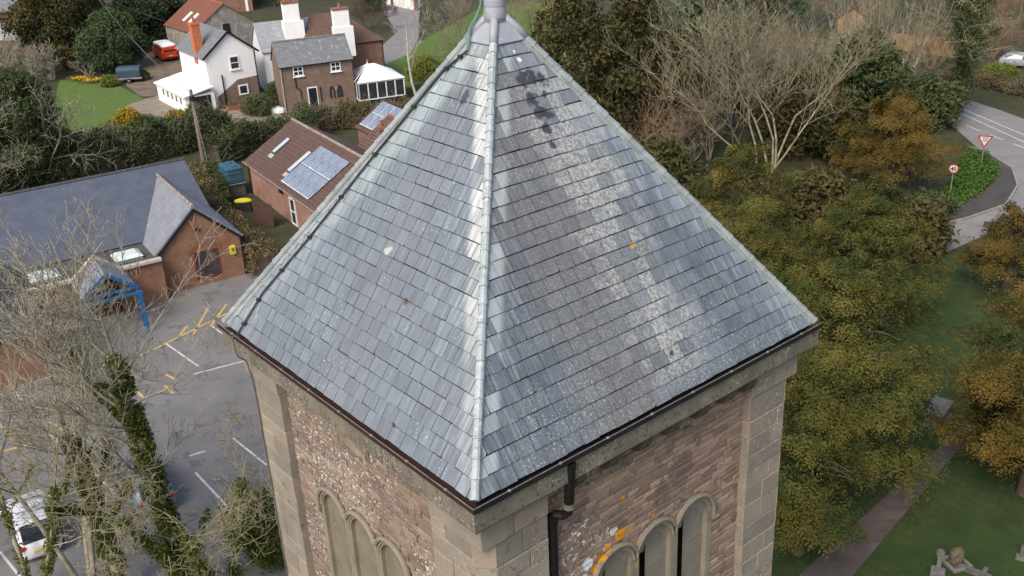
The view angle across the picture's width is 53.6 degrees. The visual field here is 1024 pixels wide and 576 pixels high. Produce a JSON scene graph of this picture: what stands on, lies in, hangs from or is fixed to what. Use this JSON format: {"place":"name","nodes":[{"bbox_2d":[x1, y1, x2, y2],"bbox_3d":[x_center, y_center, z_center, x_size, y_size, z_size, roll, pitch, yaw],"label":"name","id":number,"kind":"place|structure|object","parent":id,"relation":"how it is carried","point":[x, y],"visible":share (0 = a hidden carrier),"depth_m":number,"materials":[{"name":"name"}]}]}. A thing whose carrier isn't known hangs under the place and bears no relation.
{"place":"outdoors","nodes":[
{"label":"outdoors","id":0,"kind":"place"},
{"bbox_2d":[54,80,142,132],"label":"lawn","id":1,"kind":"structure","parent":0,"point":[107,102],"depth_m":108.86,"materials":[{"name":"plant"}]},
{"bbox_2d":[116,96,284,125],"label":"garden path","id":2,"kind":"structure","parent":0,"point":[155,105],"depth_m":103.91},
{"bbox_2d":[385,3,617,86],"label":"field","id":3,"kind":"structure","parent":0,"point":[424,47],"depth_m":130.09,"materials":[{"name":"plant"}]},
{"bbox_2d":[409,0,481,57],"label":"bare tree","id":4,"kind":"object","parent":3,"relation":"on","point":[456,14],"visible":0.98,"depth_m":122.02,"materials":[{"name":"brown plant"}]},
{"bbox_2d":[505,0,549,31],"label":"bare tree","id":5,"kind":"object","parent":3,"relation":"on","point":[523,2],"visible":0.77,"depth_m":122.46,"materials":[{"name":"green plant"}]},
{"bbox_2d":[0,0,1023,258],"bbox_3d":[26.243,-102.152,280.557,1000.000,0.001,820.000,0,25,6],"label":"ground","id":6,"kind":"structure","parent":0,"point":[282,232],"depth_m":106.67,"materials":[{"name":"plant"}]},
{"bbox_2d":[0,36,24,67],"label":"bare shrub","id":7,"kind":"object","parent":6,"relation":"on","point":[7,45],"visible":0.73,"depth_m":119.99,"materials":[{"name":"beige plant"}]},
{"bbox_2d":[0,39,59,79],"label":"bare shrub","id":8,"kind":"object","parent":6,"relation":"on","point":[13,61],"visible":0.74,"depth_m":118.50,"materials":[{"name":"beige plant"}]},
{"bbox_2d":[0,66,80,187],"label":"tree","id":9,"kind":"object","parent":6,"relation":"on","point":[13,83],"visible":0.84,"depth_m":79.65,"materials":[{"name":"green plant"}]},
{"bbox_2d":[25,37,60,80],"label":"bare shrub","id":10,"kind":"object","parent":6,"relation":"on","point":[47,63],"visible":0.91,"depth_m":118.22,"materials":[{"name":"beige plant"}]},
{"bbox_2d":[0,0,107,69],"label":"conifer tree","id":11,"kind":"object","parent":6,"relation":"on","point":[57,20],"visible":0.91,"depth_m":120.61,"materials":[{"name":"green plant"}]},
{"bbox_2d":[0,74,122,180],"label":"bare shrub","id":12,"kind":"object","parent":6,"relation":"on","point":[59,121],"visible":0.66,"depth_m":79.83,"materials":[{"name":"beige plant"}]},
{"bbox_2d":[68,56,100,75],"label":"bare shrub","id":13,"kind":"object","parent":6,"relation":"on","point":[82,63],"visible":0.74,"depth_m":121.18,"materials":[{"name":"beige plant"}]},
{"bbox_2d":[70,7,151,71],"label":"evergreen tree","id":14,"kind":"object","parent":6,"relation":"on","point":[103,39],"visible":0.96,"depth_m":120.41,"materials":[{"name":"green plant"}]},
{"bbox_2d":[0,96,235,194],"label":"hedge","id":15,"kind":"object","parent":6,"relation":"on","point":[147,138],"visible":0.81,"depth_m":85.51,"materials":[{"name":"green plant"}]},
{"bbox_2d":[0,157,246,389],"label":"village hall","id":16,"kind":"structure","parent":6,"relation":"on","point":[163,203],"depth_m":61.77,"materials":[{"name":"brick"}]},
{"bbox_2d":[88,280,123,317],"bbox_3d":[-23.685,0.672,58.728,1.900,2.100,0.040,-17,28,-29],"label":"door","id":17,"kind":"structure","parent":16,"relation":"in","point":[111,281],"depth_m":58.86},
{"bbox_2d":[192,247,220,279],"bbox_3d":[-18.741,-1.516,62.246,1.500,1.750,0.090,-17,28,-29],"label":"window","id":18,"kind":"structure","parent":16,"relation":"in","point":[213,267],"depth_m":62.26,"materials":[{"name":"grey glass"}]},
{"bbox_2d":[108,105,140,127],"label":"bush","id":19,"kind":"object","parent":6,"relation":"on","point":[123,112],"visible":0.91,"depth_m":97.38,"materials":[{"name":"yellow plant"}]},
{"bbox_2d":[0,269,286,575],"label":"car park","id":20,"kind":"structure","parent":6,"relation":"on","point":[233,382],"depth_m":47.91,"materials":[{"name":"asphalt"}]},
{"bbox_2d":[0,489,63,559],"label":"parked car","id":21,"kind":"object","parent":20,"relation":"on","point":[32,538],"visible":0.36,"depth_m":38.94,"materials":[{"name":"white paint"}]},
{"bbox_2d":[0,235,106,459],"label":"bare tree","id":22,"kind":"object","parent":20,"relation":"on","point":[16,379],"visible":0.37,"depth_m":36.67,"materials":[{"name":"beige plant"}]},
{"bbox_2d":[0,211,167,575],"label":"bare tree","id":23,"kind":"object","parent":20,"relation":"on","point":[89,548],"visible":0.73,"depth_m":32.32,"materials":[{"name":"beige plant"}]},
{"bbox_2d":[0,290,178,575],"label":"bare tree","id":24,"kind":"object","parent":20,"relation":"on","point":[99,535],"visible":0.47,"depth_m":34.59,"materials":[{"name":"beige plant"}]},
{"bbox_2d":[0,315,208,575],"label":"bare tree","id":25,"kind":"object","parent":20,"relation":"on","point":[48,562],"visible":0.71,"depth_m":33.20,"materials":[{"name":"beige plant"}]},
{"bbox_2d":[0,188,258,574],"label":"bare tree","id":26,"kind":"object","parent":20,"relation":"on","point":[133,414],"visible":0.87,"depth_m":31.65,"materials":[{"name":"beige plant"}]},
{"bbox_2d":[111,457,176,515],"bbox_3d":[-15.542,8.006,42.527,2.040,1.488,4.143,-19,29,-31],"label":"parked car","id":27,"kind":"object","parent":20,"relation":"on","point":[137,494],"visible":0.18,"depth_m":41.26,"materials":[{"name":"grey paint"}]},
{"bbox_2d":[53,396,276,575],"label":"bare tree","id":28,"kind":"object","parent":20,"relation":"on","point":[191,542],"visible":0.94,"depth_m":33.59,"materials":[{"name":"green plant"}]},
{"bbox_2d":[214,485,284,574],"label":"ivy bush","id":29,"kind":"object","parent":20,"relation":"on","point":[261,560],"visible":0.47,"depth_m":37.15,"materials":[{"name":"green plant"}]},
{"bbox_2d":[107,0,184,46],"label":"evergreen tree","id":30,"kind":"object","parent":6,"relation":"on","point":[154,28],"visible":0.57,"depth_m":132.60,"materials":[{"name":"green plant"}]},
{"bbox_2d":[126,52,182,96],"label":"drive","id":31,"kind":"structure","parent":6,"relation":"on","point":[173,66],"depth_m":121.14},
{"bbox_2d":[116,65,150,82],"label":"covered trailer","id":32,"kind":"object","parent":31,"relation":"on","point":[128,72],"visible":0.97,"depth_m":115.99,"materials":[{"name":"fabric"}]},
{"bbox_2d":[152,40,178,60],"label":"camper van","id":33,"kind":"object","parent":31,"relation":"on","point":[163,50],"visible":0.99,"depth_m":126.28,"materials":[{"name":"red paint"}]},
{"bbox_2d":[189,89,206,160],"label":"utility pole","id":34,"kind":"object","parent":6,"relation":"on","point":[198,133],"visible":0.73,"depth_m":82.81,"materials":[{"name":"brown wood"}]},
{"bbox_2d":[153,17,260,111],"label":"white cottage","id":35,"kind":"structure","parent":6,"relation":"on","point":[217,62],"depth_m":103.56,"materials":[{"name":"paint"}]},
{"bbox_2d":[164,0,257,55],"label":"stone barn","id":36,"kind":"structure","parent":6,"relation":"on","point":[219,15],"depth_m":126.96,"materials":[{"name":"red tile"}]},
{"bbox_2d":[204,159,233,208],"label":"hedge","id":37,"kind":"object","parent":6,"relation":"on","point":[213,167],"visible":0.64,"depth_m":75.79,"materials":[{"name":"green plant"}]},
{"bbox_2d":[187,159,277,276],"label":"hedge","id":38,"kind":"object","parent":6,"relation":"on","point":[258,263],"visible":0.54,"depth_m":67.17,"materials":[{"name":"green plant"}]},
{"bbox_2d":[215,0,252,11],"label":"brick house","id":39,"kind":"structure","parent":6,"relation":"on","point":[241,5],"depth_m":160.20,"materials":[{"name":"red brick"}]},
{"bbox_2d":[228,181,246,197],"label":"tank stand","id":40,"kind":"object","parent":6,"relation":"on","point":[237,189],"visible":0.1,"depth_m":77.56,"materials":[{"name":"stone"}]},
{"bbox_2d":[222,164,243,184],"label":"oil tank","id":41,"kind":"object","parent":40,"relation":"on","point":[233,174],"visible":0.94,"depth_m":77.08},
{"bbox_2d":[234,198,252,212],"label":"grit bin","id":42,"kind":"object","parent":6,"relation":"on","point":[243,205],"visible":0.99,"depth_m":74.15,"materials":[{"name":"yellow plastic"}]},
{"bbox_2d":[238,92,277,116],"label":"bush","id":43,"kind":"object","parent":6,"relation":"on","point":[256,104],"visible":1,"depth_m":99.36,"materials":[{"name":"green plant"}]},
{"bbox_2d":[201,101,333,163],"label":"hedge","id":44,"kind":"object","parent":6,"relation":"on","point":[236,143],"visible":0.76,"depth_m":87.04,"materials":[{"name":"green plant"}]},
{"bbox_2d":[251,0,307,89],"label":"slate rear range","id":45,"kind":"structure","parent":6,"relation":"on","point":[292,24],"depth_m":107.07,"materials":[{"name":"paint"}]},
{"bbox_2d":[242,118,366,227],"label":"solar outbuilding","id":46,"kind":"structure","parent":6,"relation":"on","point":[298,170],"depth_m":72.35,"materials":[{"name":"brown brick"}]},
{"bbox_2d":[252,202,274,226],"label":"side gate","id":47,"kind":"structure","parent":46,"relation":"attached to","point":[263,214],"depth_m":71.09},
{"bbox_2d":[270,33,355,112],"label":"stone cottage","id":48,"kind":"structure","parent":6,"relation":"on","point":[316,68],"depth_m":100.44,"materials":[{"name":"stone"}]},
{"bbox_2d":[304,2,384,69],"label":"red brick house","id":49,"kind":"structure","parent":6,"relation":"on","point":[365,45],"depth_m":108.97,"materials":[{"name":"brick"}]},
{"bbox_2d":[283,92,410,131],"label":"hedge","id":50,"kind":"object","parent":6,"relation":"on","point":[353,115],"visible":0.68,"depth_m":93.49,"materials":[{"name":"green plant"}]},
{"bbox_2d":[348,0,398,30],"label":"bare tree","id":51,"kind":"object","parent":6,"relation":"on","point":[364,3],"visible":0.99,"depth_m":137.86,"materials":[{"name":"brown plant"}]},
{"bbox_2d":[357,113,394,149],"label":"pantiled range","id":52,"kind":"structure","parent":6,"relation":"on","point":[370,138],"depth_m":80.64,"materials":[{"name":"tile"}]},
{"bbox_2d":[355,100,401,142],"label":"panelled shed","id":53,"kind":"structure","parent":6,"relation":"on","point":[367,124],"depth_m":85.28,"materials":[{"name":"glass"}]},
{"bbox_2d":[353,62,405,103],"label":"conservatory","id":54,"kind":"object","parent":6,"relation":"on","point":[375,79],"visible":0.84,"depth_m":102.16,"materials":[{"name":"white paint"}]},
{"bbox_2d":[382,0,419,63],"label":"lane","id":55,"kind":"structure","parent":6,"relation":"on","point":[393,49],"depth_m":136.29,"materials":[{"name":"asphalt"}]},
{"bbox_2d":[386,0,427,94],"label":"birch tree","id":56,"kind":"object","parent":6,"relation":"on","point":[409,66],"visible":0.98,"depth_m":99.05,"materials":[{"name":"grey plant"}]},
{"bbox_2d":[403,53,442,84],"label":"bush","id":57,"kind":"object","parent":6,"relation":"on","point":[425,69],"visible":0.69,"depth_m":105.88,"materials":[{"name":"green plant"}]},
{"bbox_2d":[528,0,651,137],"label":"evergreen tree","id":58,"kind":"object","parent":6,"relation":"on","point":[575,18],"visible":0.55,"depth_m":73.23,"materials":[{"name":"green plant"}]},
{"bbox_2d":[580,0,702,147],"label":"evergreen tree","id":59,"kind":"object","parent":6,"relation":"on","point":[636,25],"visible":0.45,"depth_m":76.67,"materials":[{"name":"green plant"}]},
{"bbox_2d":[607,56,730,148],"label":"bare shrub","id":60,"kind":"object","parent":6,"relation":"on","point":[645,118],"visible":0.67,"depth_m":75.52,"materials":[{"name":"brown plant"}]},
{"bbox_2d":[643,128,717,214],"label":"evergreen tree","id":61,"kind":"object","parent":6,"relation":"on","point":[676,164],"visible":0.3,"depth_m":65.73,"materials":[{"name":"green plant"}]},
{"bbox_2d":[636,109,726,161],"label":"bare shrub","id":62,"kind":"object","parent":6,"relation":"on","point":[681,124],"visible":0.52,"depth_m":76.03,"materials":[{"name":"brown plant"}]},
{"bbox_2d":[677,75,734,160],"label":"bare tree","id":63,"kind":"object","parent":6,"relation":"on","point":[708,118],"visible":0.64,"depth_m":79.55,"materials":[{"name":"brown plant"}]},
{"bbox_2d":[648,0,779,130],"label":"evergreen tree","id":64,"kind":"object","parent":6,"relation":"on","point":[698,11],"visible":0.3,"depth_m":83.77,"materials":[{"name":"green plant"}]},
{"bbox_2d":[602,0,928,188],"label":"bare tree","id":65,"kind":"object","parent":6,"relation":"on","point":[720,58],"visible":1,"depth_m":71.31,"materials":[{"name":"beige plant"}]},
{"bbox_2d":[726,0,811,31],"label":"evergreen tree","id":66,"kind":"object","parent":6,"relation":"on","point":[796,3],"visible":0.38,"depth_m":123.91,"materials":[{"name":"green plant"}]},
{"bbox_2d":[756,15,827,63],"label":"bare shrub","id":67,"kind":"object","parent":6,"relation":"on","point":[805,36],"visible":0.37,"depth_m":107.82,"materials":[{"name":"brown plant"}]},
{"bbox_2d":[736,62,853,161],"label":"bare tree","id":68,"kind":"object","parent":6,"relation":"on","point":[788,111],"visible":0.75,"depth_m":78.48,"materials":[{"name":"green plant"}]},
{"bbox_2d":[751,9,868,84],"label":"bare tree","id":69,"kind":"object","parent":6,"relation":"on","point":[798,49],"visible":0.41,"depth_m":92.59,"materials":[{"name":"brown plant"}]},
{"bbox_2d":[770,163,863,244],"bbox_3d":[19.396,-5.535,64.454,6.224,5.062,7.268,0,25,6],"label":"evergreen tree","id":70,"kind":"object","parent":6,"relation":"on","point":[820,184],"visible":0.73,"depth_m":63.20,"materials":[{"name":"green plant"}]},
{"bbox_2d":[808,0,855,26],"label":"bare tree","id":71,"kind":"object","parent":6,"relation":"on","point":[820,3],"visible":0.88,"depth_m":126.33,"materials":[{"name":"brown plant"}]},
{"bbox_2d":[802,96,889,167],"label":"evergreen tree","id":72,"kind":"object","parent":6,"relation":"on","point":[857,110],"visible":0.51,"depth_m":76.97,"materials":[{"name":"green plant"}]},
{"bbox_2d":[835,1,867,32],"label":"timber gable house","id":73,"kind":"structure","parent":6,"relation":"on","point":[853,8],"depth_m":123.16,"materials":[{"name":"brown tile"}]},
{"bbox_2d":[804,25,913,131],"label":"evergreen tree","id":74,"kind":"object","parent":6,"relation":"on","point":[870,80],"visible":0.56,"depth_m":81.51,"materials":[{"name":"green plant"}]},
{"bbox_2d":[779,187,962,253],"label":"hedge","id":75,"kind":"object","parent":6,"relation":"on","point":[948,201],"visible":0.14,"depth_m":66.66,"materials":[{"name":"green plant"}]},
{"bbox_2d":[826,0,953,88],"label":"bare tree","id":76,"kind":"object","parent":6,"relation":"on","point":[882,19],"visible":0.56,"depth_m":83.87,"materials":[{"name":"brown plant"}]},
{"bbox_2d":[828,83,967,190],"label":"yew tree","id":77,"kind":"object","parent":6,"relation":"on","point":[906,114],"visible":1,"depth_m":70.18,"materials":[{"name":"brown plant"}]},
{"bbox_2d":[890,39,945,82],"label":"bare shrub","id":78,"kind":"object","parent":6,"relation":"on","point":[921,63],"visible":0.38,"depth_m":96.03,"materials":[{"name":"brown plant"}]},
{"bbox_2d":[892,32,955,57],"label":"panel fence","id":79,"kind":"object","parent":6,"relation":"on","point":[909,41],"visible":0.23,"depth_m":111.79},
{"bbox_2d":[910,19,955,69],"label":"bare shrub","id":80,"kind":"object","parent":6,"relation":"on","point":[941,43],"visible":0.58,"depth_m":103.89,"materials":[{"name":"red plant"}]},
{"bbox_2d":[900,71,971,134],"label":"evergreen tree","id":81,"kind":"object","parent":6,"relation":"on","point":[939,96],"visible":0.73,"depth_m":84.18,"materials":[{"name":"green plant"}]},
{"bbox_2d":[906,0,1022,119],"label":"ivy tree","id":82,"kind":"object","parent":6,"relation":"on","point":[965,52],"visible":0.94,"depth_m":84.02,"materials":[{"name":"green plant"}]},
{"bbox_2d":[938,64,1023,97],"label":"hedge","id":83,"kind":"object","parent":6,"relation":"on","point":[994,81],"visible":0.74,"depth_m":96.22,"materials":[{"name":"green plant"}]},
{"bbox_2d":[948,147,1016,220],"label":"footway","id":84,"kind":"structure","parent":6,"relation":"on","point":[997,192],"depth_m":70.11,"materials":[{"name":"asphalt"}]},
{"bbox_2d":[948,146,1018,223],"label":"kerb","id":85,"kind":"structure","parent":6,"relation":"on","point":[994,208],"depth_m":68.95,"materials":[{"name":"concrete"}]},
{"bbox_2d":[975,61,1021,80],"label":"bush","id":86,"kind":"object","parent":6,"relation":"on","point":[1008,69],"visible":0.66,"depth_m":98.62,"materials":[{"name":"green plant"}]},
{"bbox_2d":[975,0,1023,29],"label":"bare tree","id":87,"kind":"object","parent":6,"relation":"on","point":[1004,7],"visible":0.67,"depth_m":118.06,"materials":[{"name":"red plant"}]},
{"bbox_2d":[980,14,1023,58],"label":"bare shrub","id":88,"kind":"object","parent":6,"relation":"on","point":[1007,31],"visible":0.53,"depth_m":105.71,"materials":[{"name":"red plant"}]},
{"bbox_2d":[998,51,1023,65],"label":"parked car","id":89,"kind":"object","parent":6,"relation":"on","point":[1014,60],"visible":0.64,"depth_m":103.29,"materials":[{"name":"silver metal"}]},
{"bbox_2d":[799,427,971,575],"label":"path","id":90,"kind":"structure","parent":0,"point":[884,515],"depth_m":38.59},
{"bbox_2d":[749,247,1023,575],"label":"churchyard grass","id":91,"kind":"structure","parent":0,"point":[993,534],"depth_m":40.46,"materials":[{"name":"plant"}]},
{"bbox_2d":[217,0,823,575],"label":"church tower","id":92,"kind":"structure","parent":91,"relation":"on","point":[515,298],"depth_m":12.70,"materials":[{"name":"stone"}]},
{"bbox_2d":[685,138,829,276],"bbox_3d":[12.734,-3.837,56.324,9.998,9.193,10.086,0,25,6],"label":"yew tree","id":93,"kind":"object","parent":91,"relation":"on","point":[755,208],"visible":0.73,"depth_m":55.10,"materials":[{"name":"green plant"}]},
{"bbox_2d":[767,243,873,393],"bbox_3d":[12.937,1.275,47.349,7.718,7.350,8.232,0,25,6],"label":"yew tree","id":94,"kind":"object","parent":91,"relation":"on","point":[794,271],"visible":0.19,"depth_m":45.66,"materials":[{"name":"green plant"}]},
{"bbox_2d":[773,379,877,571],"bbox_3d":[10.246,6.536,36.148,5.709,7.340,6.280,0,25,6],"label":"yew tree","id":95,"kind":"object","parent":91,"relation":"on","point":[804,496],"visible":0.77,"depth_m":34.79,"materials":[{"name":"green plant"}]},
{"bbox_2d":[767,172,962,328],"bbox_3d":[18.442,-2.050,52.697,10.020,8.444,10.158,0,25,6],"label":"yew tree","id":96,"kind":"object","parent":91,"relation":"on","point":[881,227],"visible":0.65,"depth_m":51.32,"materials":[{"name":"green plant"}]},
{"bbox_2d":[781,231,964,511],"bbox_3d":[13.021,2.854,39.862,9.173,10.691,9.376,13,29,30],"label":"yew tree","id":97,"kind":"object","parent":91,"relation":"on","point":[843,367],"visible":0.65,"depth_m":37.82,"materials":[{"name":"green plant"}]},
{"bbox_2d":[773,284,1021,575],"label":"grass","id":98,"kind":"structure","parent":91,"relation":"on","point":[948,461],"depth_m":40.32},
{"bbox_2d":[859,190,960,263],"bbox_3d":[24.372,-3.924,61.828,6.019,3.953,6.233,-16,27,-26],"label":"evergreen tree","id":99,"kind":"object","parent":91,"relation":"on","point":[924,207],"visible":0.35,"depth_m":60.47,"materials":[{"name":"green plant"}]},
{"bbox_2d":[922,396,953,430],"bbox_3d":[18.930,5.563,45.014,0.850,0.731,1.615,15,30,34],"label":"chest tomb","id":100,"kind":"object","parent":91,"relation":"on","point":[940,402],"visible":0.59,"depth_m":44.78,"materials":[{"name":"stone"}]},
{"bbox_2d":[930,549,945,575],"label":"stone cross","id":101,"kind":"object","parent":91,"relation":"on","point":[937,570],"visible":1,"depth_m":35.80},
{"bbox_2d":[942,546,972,573],"bbox_3d":[15.999,9.626,36.418,0.820,0.762,0.820,-10,25,-15],"label":"rock monument","id":102,"kind":"object","parent":91,"relation":"on","point":[955,556],"visible":0.97,"depth_m":36.24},
{"bbox_2d":[947,559,991,575],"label":"fallen cross","id":103,"kind":"object","parent":91,"relation":"on","point":[974,571],"visible":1,"depth_m":36.05,"materials":[{"name":"stone"}]},
{"bbox_2d":[931,230,1023,497],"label":"yew tree","id":104,"kind":"object","parent":91,"relation":"on","point":[1014,444],"visible":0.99,"depth_m":37.90,"materials":[{"name":"brown plant"}]},
{"bbox_2d":[950,200,1023,293],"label":"yew tree","id":105,"kind":"object","parent":91,"relation":"on","point":[1013,249],"visible":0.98,"depth_m":55.08,"materials":[{"name":"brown plant"}]},
{"bbox_2d":[965,362,1023,460],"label":"holly tree","id":106,"kind":"object","parent":91,"relation":"on","point":[988,413],"visible":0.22,"depth_m":41.39,"materials":[{"name":"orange plant"}]},
{"bbox_2d":[944,149,998,210],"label":"bank","id":107,"kind":"structure","parent":0,"point":[976,173],"depth_m":73.52,"materials":[{"name":"plant"}]},
{"bbox_2d":[936,144,1001,211],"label":"ground ivy","id":108,"kind":"object","parent":107,"relation":"on","point":[984,168],"visible":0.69,"depth_m":73.59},
{"bbox_2d":[934,100,1023,252],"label":"road","id":109,"kind":"structure","parent":0,"point":[1006,149],"depth_m":81.15,"materials":[{"name":"asphalt"}]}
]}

